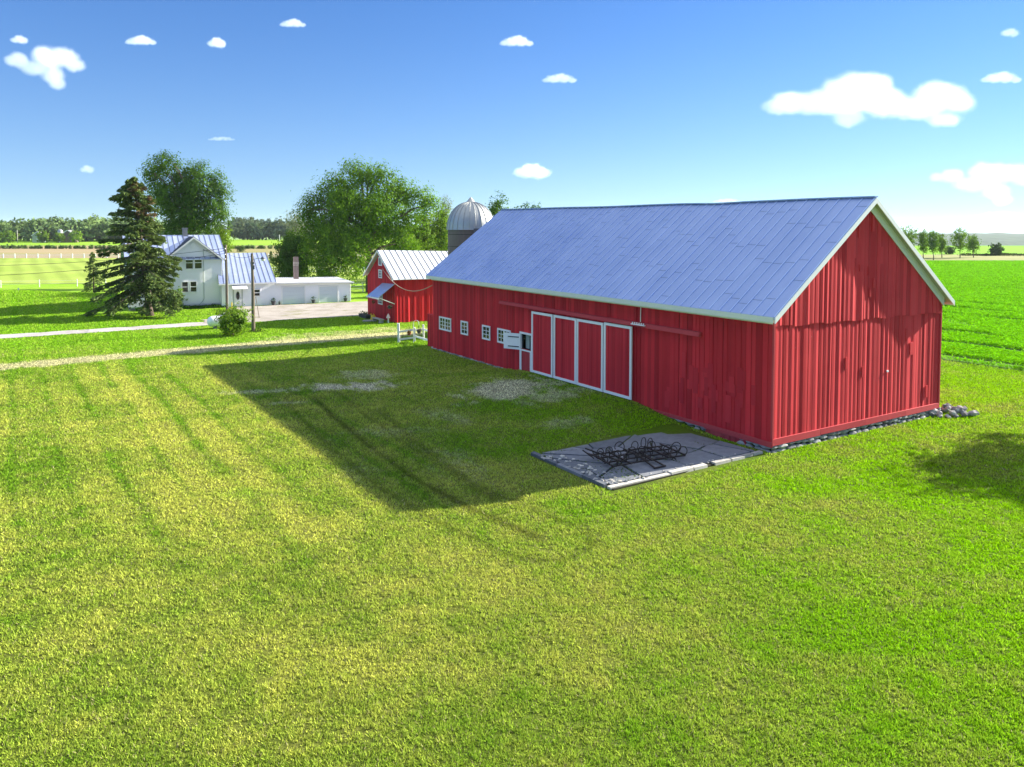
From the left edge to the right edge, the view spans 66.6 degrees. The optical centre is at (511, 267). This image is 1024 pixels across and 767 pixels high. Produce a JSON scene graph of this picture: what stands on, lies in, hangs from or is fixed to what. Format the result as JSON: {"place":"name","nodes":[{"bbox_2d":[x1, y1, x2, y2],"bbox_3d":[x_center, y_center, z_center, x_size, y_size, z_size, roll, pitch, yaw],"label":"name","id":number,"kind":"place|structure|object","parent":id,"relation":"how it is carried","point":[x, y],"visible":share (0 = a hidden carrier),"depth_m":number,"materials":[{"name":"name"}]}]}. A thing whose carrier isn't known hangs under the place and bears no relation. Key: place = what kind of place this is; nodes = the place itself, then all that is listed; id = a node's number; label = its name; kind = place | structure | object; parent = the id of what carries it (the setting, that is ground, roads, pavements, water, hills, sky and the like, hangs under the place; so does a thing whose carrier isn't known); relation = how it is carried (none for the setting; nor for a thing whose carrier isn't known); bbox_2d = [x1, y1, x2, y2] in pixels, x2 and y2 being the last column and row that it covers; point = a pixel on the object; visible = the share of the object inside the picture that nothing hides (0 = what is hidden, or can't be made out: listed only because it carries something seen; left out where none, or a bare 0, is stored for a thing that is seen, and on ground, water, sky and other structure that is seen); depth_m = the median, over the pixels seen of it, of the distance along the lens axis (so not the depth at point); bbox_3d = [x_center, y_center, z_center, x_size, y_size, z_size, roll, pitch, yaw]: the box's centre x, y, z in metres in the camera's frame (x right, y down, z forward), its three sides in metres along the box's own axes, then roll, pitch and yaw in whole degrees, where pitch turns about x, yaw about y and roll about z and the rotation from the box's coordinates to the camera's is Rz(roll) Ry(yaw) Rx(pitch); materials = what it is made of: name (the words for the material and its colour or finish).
{"place":"outdoors","nodes":[
{"label":"outdoors","id":0,"kind":"place"},
{"bbox_2d":[31,231,45,242],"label":"house","id":1,"kind":"structure","parent":0,"point":[34,238],"depth_m":436.34,"materials":[{"name":"grey concrete"}]},
{"bbox_2d":[61,230,78,242],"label":"barn","id":2,"kind":"structure","parent":0,"point":[67,239],"depth_m":437.63,"materials":[{"name":"grey concrete"}]},
{"bbox_2d":[0,321,261,337],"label":"driveway","id":3,"kind":"structure","parent":0,"point":[100,330],"depth_m":70.06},
{"bbox_2d":[0,258,366,283],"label":"hay field","id":4,"kind":"structure","parent":0,"point":[39,268],"depth_m":163.69,"materials":[{"name":"plant"}]},
{"bbox_2d":[0,245,385,257],"bbox_3d":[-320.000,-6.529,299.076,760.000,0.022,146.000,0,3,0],"label":"rough pasture","id":5,"kind":"structure","parent":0,"point":[53,253],"depth_m":273.58,"materials":[{"name":"plant"}]},
{"bbox_2d":[0,254,360,257],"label":"field fence","id":6,"kind":"object","parent":5,"relation":"on","point":[60,255],"visible":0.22,"depth_m":226.38,"materials":[{"name":"white paint"}]},
{"bbox_2d":[0,244,437,248],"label":"hedge line","id":7,"kind":"object","parent":5,"relation":"on","point":[12,246],"visible":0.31,"depth_m":318.01,"materials":[{"name":"green plant"}]},
{"bbox_2d":[236,245,245,251],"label":"tree","id":8,"kind":"object","parent":5,"relation":"on","point":[241,249],"visible":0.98,"depth_m":278.60,"materials":[{"name":"green plant"}]},
{"bbox_2d":[203,301,367,322],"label":"gravel yard","id":9,"kind":"structure","parent":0,"point":[292,311],"depth_m":86.55,"materials":[{"name":"beige gravel"}]},
{"bbox_2d":[224,245,228,308],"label":"utility pole","id":10,"kind":"object","parent":9,"relation":"on","point":[226,279],"visible":0.88,"depth_m":83.38,"materials":[{"name":"brown wood"}]},
{"bbox_2d":[0,248,223,265],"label":"power line","id":11,"kind":"object","parent":10,"relation":"attached to","point":[105,260],"visible":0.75,"depth_m":85.35,"materials":[{"name":"metal"}]},
{"bbox_2d":[10,253,224,274],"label":"power line","id":12,"kind":"object","parent":10,"relation":"attached to","point":[108,267],"visible":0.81,"depth_m":80.97,"materials":[{"name":"metal"}]},
{"bbox_2d":[216,216,436,239],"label":"distant wood","id":13,"kind":"object","parent":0,"point":[250,228],"visible":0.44,"depth_m":521.91,"materials":[{"name":"green plant"}]},
{"bbox_2d":[0,236,1023,766],"bbox_3d":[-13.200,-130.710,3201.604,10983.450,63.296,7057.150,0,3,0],"label":"lawn","id":14,"kind":"structure","parent":0,"point":[358,294],"depth_m":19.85,"materials":[{"name":"green plant"}]},
{"bbox_2d":[0,232,5,242],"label":"willow","id":15,"kind":"object","parent":14,"relation":"on","point":[1,240],"visible":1,"depth_m":430.31,"materials":[{"name":"green plant"}]},
{"bbox_2d":[0,230,18,242],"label":"willow","id":16,"kind":"object","parent":14,"relation":"on","point":[9,235],"visible":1,"depth_m":431.92,"materials":[{"name":"green plant"}]},
{"bbox_2d":[35,230,48,242],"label":"willow","id":17,"kind":"object","parent":14,"relation":"on","point":[43,236],"visible":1,"depth_m":433.10,"materials":[{"name":"green plant"}]},
{"bbox_2d":[52,232,64,242],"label":"willow","id":18,"kind":"object","parent":14,"relation":"on","point":[58,237],"visible":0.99,"depth_m":432.61,"materials":[{"name":"green plant"}]},
{"bbox_2d":[0,280,120,287],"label":"field fence","id":19,"kind":"object","parent":14,"relation":"on","point":[55,283],"visible":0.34,"depth_m":120.89,"materials":[{"name":"white paint"}]},
{"bbox_2d":[67,230,82,242],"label":"willow","id":20,"kind":"object","parent":14,"relation":"on","point":[76,237],"visible":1,"depth_m":432.81,"materials":[{"name":"green plant"}]},
{"bbox_2d":[81,252,106,291],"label":"spruce tree","id":21,"kind":"object","parent":14,"relation":"on","point":[92,256],"visible":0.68,"depth_m":109.98,"materials":[{"name":"green plant"}]},
{"bbox_2d":[0,213,225,240],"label":"wood","id":22,"kind":"object","parent":14,"relation":"on","point":[93,228],"visible":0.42,"depth_m":467.17,"materials":[{"name":"green plant"}]},
{"bbox_2d":[82,176,184,316],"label":"spruce tree","id":23,"kind":"object","parent":14,"relation":"on","point":[148,278],"visible":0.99,"depth_m":80.01,"materials":[{"name":"green plant"}]},
{"bbox_2d":[169,286,187,304],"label":"shrub","id":24,"kind":"object","parent":14,"relation":"on","point":[180,289],"visible":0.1,"depth_m":88.41,"materials":[{"name":"green plant"}]},
{"bbox_2d":[135,304,225,310],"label":"flower bed","id":25,"kind":"object","parent":14,"relation":"on","point":[197,306],"visible":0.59,"depth_m":88.95,"materials":[{"name":"green plant"}]},
{"bbox_2d":[136,149,236,234],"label":"cottonwood tree","id":26,"kind":"object","parent":14,"relation":"on","point":[188,208],"visible":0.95,"depth_m":120.48,"materials":[{"name":"green plant"}]},
{"bbox_2d":[207,315,222,328],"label":"propane tank","id":27,"kind":"object","parent":14,"relation":"on","point":[211,322],"visible":0.43,"depth_m":70.91,"materials":[{"name":"white metal"}]},
{"bbox_2d":[215,225,234,252],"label":"tree","id":28,"kind":"object","parent":14,"relation":"on","point":[224,237],"visible":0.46,"depth_m":124.69,"materials":[{"name":"green plant"}]},
{"bbox_2d":[212,301,255,336],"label":"shrub","id":29,"kind":"object","parent":14,"relation":"on","point":[233,321],"visible":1,"depth_m":66.39,"materials":[{"name":"green plant"}]},
{"bbox_2d":[120,228,353,310],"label":"house","id":30,"kind":"structure","parent":14,"relation":"on","point":[200,280],"depth_m":91.72,"materials":[{"name":"white wood"}]},
{"bbox_2d":[181,281,188,292],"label":"window","id":31,"kind":"structure","parent":30,"relation":"in","point":[184,284],"depth_m":89.05,"materials":[{"name":"white paint"}]},
{"bbox_2d":[185,256,193,269],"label":"window","id":32,"kind":"structure","parent":30,"relation":"in","point":[189,264],"depth_m":89.14,"materials":[{"name":"white paint"}]},
{"bbox_2d":[190,281,196,292],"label":"window","id":33,"kind":"structure","parent":30,"relation":"in","point":[193,284],"depth_m":89.47,"materials":[{"name":"white paint"}]},
{"bbox_2d":[194,256,202,268],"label":"window","id":34,"kind":"structure","parent":30,"relation":"in","point":[198,264],"depth_m":89.60,"materials":[{"name":"glass"}]},
{"bbox_2d":[233,289,242,305],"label":"entrance door","id":35,"kind":"structure","parent":30,"relation":"in","point":[237,294],"depth_m":90.94,"materials":[{"name":"white paint"}]},
{"bbox_2d":[255,289,260,296],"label":"window","id":36,"kind":"structure","parent":30,"relation":"in","point":[257,291],"depth_m":92.00,"materials":[{"name":"white paint"}]},
{"bbox_2d":[281,285,305,304],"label":"garage door","id":37,"kind":"structure","parent":30,"relation":"in","point":[297,292],"depth_m":94.13,"materials":[{"name":"white paint"}]},
{"bbox_2d":[318,285,337,302],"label":"garage door","id":38,"kind":"structure","parent":30,"relation":"in","point":[332,293],"depth_m":96.17,"materials":[{"name":"white paint"}]},
{"bbox_2d":[246,327,266,331],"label":"weed clump","id":39,"kind":"object","parent":14,"relation":"on","point":[257,330],"visible":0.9,"depth_m":69.29,"materials":[{"name":"green plant"}]},
{"bbox_2d":[251,253,264,330],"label":"lamp pole","id":40,"kind":"object","parent":14,"relation":"on","point":[253,294],"visible":0.94,"depth_m":69.13,"materials":[{"name":"brown wood"}]},
{"bbox_2d":[268,251,273,262],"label":"spruce tree","id":41,"kind":"object","parent":14,"relation":"on","point":[270,255],"visible":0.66,"depth_m":196.84,"materials":[{"name":"green plant"}]},
{"bbox_2d":[270,228,314,277],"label":"tree","id":42,"kind":"object","parent":14,"relation":"on","point":[287,252],"visible":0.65,"depth_m":113.25,"materials":[{"name":"green plant"}]},
{"bbox_2d":[281,207,311,234],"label":"tree","id":43,"kind":"object","parent":14,"relation":"on","point":[292,224],"visible":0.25,"depth_m":148.99,"materials":[{"name":"green plant"}]},
{"bbox_2d":[314,264,335,276],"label":"tree","id":44,"kind":"object","parent":14,"relation":"on","point":[324,273],"visible":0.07,"depth_m":111.88,"materials":[{"name":"green plant"}]},
{"bbox_2d":[358,310,370,318],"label":"planter","id":45,"kind":"object","parent":14,"relation":"on","point":[364,315],"visible":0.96,"depth_m":79.55,"materials":[{"name":"grey plant"}]},
{"bbox_2d":[290,153,447,291],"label":"willow tree","id":46,"kind":"object","parent":14,"relation":"on","point":[346,203],"visible":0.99,"depth_m":108.29,"materials":[{"name":"green plant"}]},
{"bbox_2d":[372,317,383,322],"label":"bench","id":47,"kind":"object","parent":14,"relation":"on","point":[376,318],"visible":1,"depth_m":75.86,"materials":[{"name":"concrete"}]},
{"bbox_2d":[385,224,417,250],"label":"tree","id":48,"kind":"object","parent":14,"relation":"on","point":[406,237],"visible":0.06,"depth_m":132.07,"materials":[{"name":"green plant"}]},
{"bbox_2d":[363,250,447,322],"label":"shed","id":49,"kind":"structure","parent":14,"relation":"on","point":[407,270],"depth_m":77.00,"materials":[{"name":"red wood"}]},
{"bbox_2d":[378,269,381,277],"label":"window","id":50,"kind":"structure","parent":49,"relation":"in","point":[379,271],"depth_m":78.34,"materials":[{"name":"white paint"}]},
{"bbox_2d":[378,295,382,304],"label":"window","id":51,"kind":"structure","parent":49,"relation":"in","point":[379,302],"depth_m":78.32,"materials":[{"name":"white paint"}]},
{"bbox_2d":[397,323,427,341],"bbox_3d":[-7.548,5.420,60.858,2.279,1.800,3.566,-1,3,-19],"label":"rail fence","id":52,"kind":"object","parent":14,"relation":"on","point":[399,332],"visible":0.71,"depth_m":62.07,"materials":[{"name":"white paint"}]},
{"bbox_2d":[409,206,438,250],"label":"tree","id":53,"kind":"object","parent":14,"relation":"on","point":[428,239],"visible":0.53,"depth_m":134.05,"materials":[{"name":"green plant"}]},
{"bbox_2d":[429,205,450,250],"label":"tree","id":54,"kind":"object","parent":14,"relation":"on","point":[441,242],"visible":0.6,"depth_m":136.66,"materials":[{"name":"green plant"}]},
{"bbox_2d":[437,194,453,225],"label":"tree","id":55,"kind":"object","parent":14,"relation":"on","point":[450,211],"visible":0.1,"depth_m":142.54,"materials":[{"name":"green plant"}]},
{"bbox_2d":[446,197,492,254],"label":"silo","id":56,"kind":"object","parent":14,"relation":"on","point":[468,219],"visible":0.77,"depth_m":65.75,"materials":[{"name":"grey metal"}]},
{"bbox_2d":[485,190,509,216],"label":"tree","id":57,"kind":"object","parent":14,"relation":"on","point":[495,210],"visible":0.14,"depth_m":109.10,"materials":[{"name":"green plant"}]},
{"bbox_2d":[513,201,529,208],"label":"tree","id":58,"kind":"object","parent":14,"relation":"on","point":[522,205],"visible":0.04,"depth_m":119.88,"materials":[{"name":"green plant"}]},
{"bbox_2d":[531,432,762,489],"bbox_3d":[5.573,7.713,32.169,8.296,0.273,5.250,-2,4,-32],"label":"concrete pad","id":59,"kind":"object","parent":14,"relation":"on","point":[703,452],"visible":0.84,"depth_m":31.36,"materials":[{"name":"concrete"}]},
{"bbox_2d":[582,437,687,468],"bbox_3d":[5.102,7.405,31.063,3.950,0.556,2.415,-2,3,-26],"label":"spring tooth harrow","id":60,"kind":"object","parent":59,"relation":"on","point":[629,450],"visible":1,"depth_m":31.09,"materials":[{"name":"metal"}]},
{"bbox_2d":[426,196,954,452],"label":"barn","id":61,"kind":"structure","parent":14,"relation":"on","point":[774,325],"depth_m":37.43,"materials":[{"name":"wood"}]},
{"bbox_2d":[383,270,431,290],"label":"hanging cable","id":62,"kind":"object","parent":61,"relation":"attached to","point":[405,289],"visible":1,"depth_m":68.07,"materials":[{"name":"black rubber"}]},
{"bbox_2d":[439,316,450,331],"bbox_3d":[-4.878,4.134,56.793,0.055,0.980,1.850,-2,4,-32],"label":"window","id":63,"kind":"structure","parent":61,"relation":"in","point":[444,322],"depth_m":56.77,"materials":[{"name":"white paint"}]},
{"bbox_2d":[460,320,467,335],"bbox_3d":[-3.322,4.234,54.356,0.055,0.960,1.020,-2,4,-32],"label":"window","id":64,"kind":"structure","parent":61,"relation":"in","point":[463,324],"depth_m":54.34,"materials":[{"name":"white paint"}]},
{"bbox_2d":[482,325,490,340],"bbox_3d":[-1.718,4.348,51.836,0.055,0.960,1.040,-2,4,-32],"label":"window","id":65,"kind":"structure","parent":61,"relation":"in","point":[486,330],"depth_m":51.82,"materials":[{"name":"white paint"}]},
{"bbox_2d":[497,328,510,343],"bbox_3d":[-0.516,4.439,49.947,0.055,0.940,1.600,-2,4,-32],"label":"window","id":66,"kind":"structure","parent":61,"relation":"in","point":[500,332],"depth_m":50.23,"materials":[{"name":"white paint"}]},
{"bbox_2d":[504,332,519,349],"bbox_3d":[-0.025,4.600,48.614,1.156,1.000,0.083,2,4,31],"label":"upper stable door","id":67,"kind":"structure","parent":61,"relation":"in","point":[511,340],"depth_m":48.59,"materials":[{"name":"white paint"}]},
{"bbox_2d":[520,349,530,371],"bbox_3d":[0.879,5.791,47.870,0.135,1.420,1.140,-2,4,-32],"label":"stable door","id":68,"kind":"structure","parent":61,"relation":"in","point":[525,355],"depth_m":47.89,"materials":[{"name":"white paint"}]},
{"bbox_2d":[531,311,553,377],"bbox_3d":[1.844,4.533,46.197,0.222,3.690,2.180,-2,4,-32],"label":"sliding door","id":69,"kind":"structure","parent":61,"relation":"in","point":[541,323],"depth_m":46.15,"materials":[{"name":"white paint"}]},
{"bbox_2d":[553,315,576,383],"bbox_3d":[3.063,4.635,44.298,0.210,3.690,2.140,-2,4,-32],"label":"sliding door","id":70,"kind":"structure","parent":61,"relation":"in","point":[564,328],"depth_m":44.26,"materials":[{"name":"white paint"}]},
{"bbox_2d":[576,319,603,391],"bbox_3d":[4.287,4.738,42.365,0.222,3.690,2.280,-2,4,-32],"label":"sliding door","id":71,"kind":"structure","parent":61,"relation":"in","point":[590,334],"depth_m":42.27,"materials":[{"name":"white paint"}]},
{"bbox_2d":[603,322,632,399],"bbox_3d":[5.531,4.816,40.420,0.210,3.740,2.180,-2,4,-32],"label":"sliding door","id":72,"kind":"structure","parent":61,"relation":"in","point":[617,337],"depth_m":40.35,"materials":[{"name":"white paint"}]},
{"bbox_2d":[901,225,917,246],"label":"tree","id":73,"kind":"object","parent":14,"relation":"on","point":[910,233],"visible":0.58,"depth_m":225.30,"materials":[{"name":"green plant"}]},
{"bbox_2d":[943,245,955,253],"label":"bush","id":74,"kind":"object","parent":14,"relation":"on","point":[950,250],"visible":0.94,"depth_m":256.25,"materials":[{"name":"green plant"}]},
{"bbox_2d":[949,410,955,415],"bbox_3d":[21.804,7.210,38.549,0.347,0.291,0.285,0,3,-3],"label":"field stone","id":75,"kind":"object","parent":14,"relation":"on","point":[952,412],"visible":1,"depth_m":38.46,"materials":[{"name":"grey stone"}]},
{"bbox_2d":[951,407,960,413],"bbox_3d":[22.024,7.091,38.700,0.416,0.259,0.406,-23,32,-3],"label":"field stone","id":76,"kind":"object","parent":14,"relation":"on","point":[954,408],"visible":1,"depth_m":38.60,"materials":[{"name":"grey stone"}]},
{"bbox_2d":[968,410,978,415],"bbox_3d":[22.893,7.254,38.683,0.474,0.302,0.434,4,-17,45],"label":"field stone","id":77,"kind":"object","parent":14,"relation":"on","point":[973,413],"visible":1,"depth_m":38.56,"materials":[{"name":"grey stone"}]},
{"bbox_2d":[0,0,1023,233],"label":"sky","id":78,"kind":"structure","parent":0,"point":[917,106],"materials":[{"name":"blue"}]},
{"bbox_2d":[910,233,1023,245],"bbox_3d":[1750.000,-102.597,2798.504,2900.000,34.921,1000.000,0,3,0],"label":"hills","id":79,"kind":"structure","parent":0,"point":[1003,239],"depth_m":2505.71,"materials":[{"name":"green plant"}]},
{"bbox_2d":[915,246,1023,253],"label":"crop field","id":80,"kind":"structure","parent":0,"point":[1009,249],"depth_m":295.05,"materials":[{"name":"plant"}]},
{"bbox_2d":[921,255,1023,259],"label":"weedy strip","id":81,"kind":"object","parent":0,"point":[956,257],"depth_m":230.83,"materials":[{"name":"plant"}]},
{"bbox_2d":[916,228,928,257],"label":"tree","id":82,"kind":"object","parent":81,"relation":"on","point":[922,242],"visible":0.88,"depth_m":223.30,"materials":[{"name":"green plant"}]},
{"bbox_2d":[923,229,941,259],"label":"tree","id":83,"kind":"object","parent":81,"relation":"on","point":[933,243],"visible":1,"depth_m":213.02,"materials":[{"name":"green plant"}]},
{"bbox_2d":[934,233,947,257],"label":"tree","id":84,"kind":"object","parent":81,"relation":"on","point":[943,244],"visible":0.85,"depth_m":227.82,"materials":[{"name":"green plant"}]},
{"bbox_2d":[949,225,972,257],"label":"tree","id":85,"kind":"object","parent":81,"relation":"on","point":[960,245],"visible":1,"depth_m":225.91,"materials":[{"name":"green plant"}]},
{"bbox_2d":[966,234,981,257],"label":"tree","id":86,"kind":"object","parent":81,"relation":"on","point":[973,243],"visible":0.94,"depth_m":229.43,"materials":[{"name":"green plant"}]},
{"bbox_2d":[957,252,1023,255],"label":"weed bank","id":87,"kind":"structure","parent":81,"relation":"on","point":[993,254],"depth_m":245.12,"materials":[{"name":"green plant"}]},
{"bbox_2d":[987,242,1004,254],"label":"bush","id":88,"kind":"object","parent":81,"relation":"on","point":[996,249],"visible":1,"depth_m":245.09,"materials":[{"name":"green plant"}]},
{"bbox_2d":[925,260,1023,370],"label":"crop field","id":89,"kind":"structure","parent":0,"point":[978,359],"depth_m":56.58,"materials":[{"name":"green plant"}]},
{"bbox_2d":[943,359,1023,372],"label":"field margin","id":90,"kind":"object","parent":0,"point":[978,364],"visible":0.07,"depth_m":53.02,"materials":[{"name":"green plant"}]}
]}

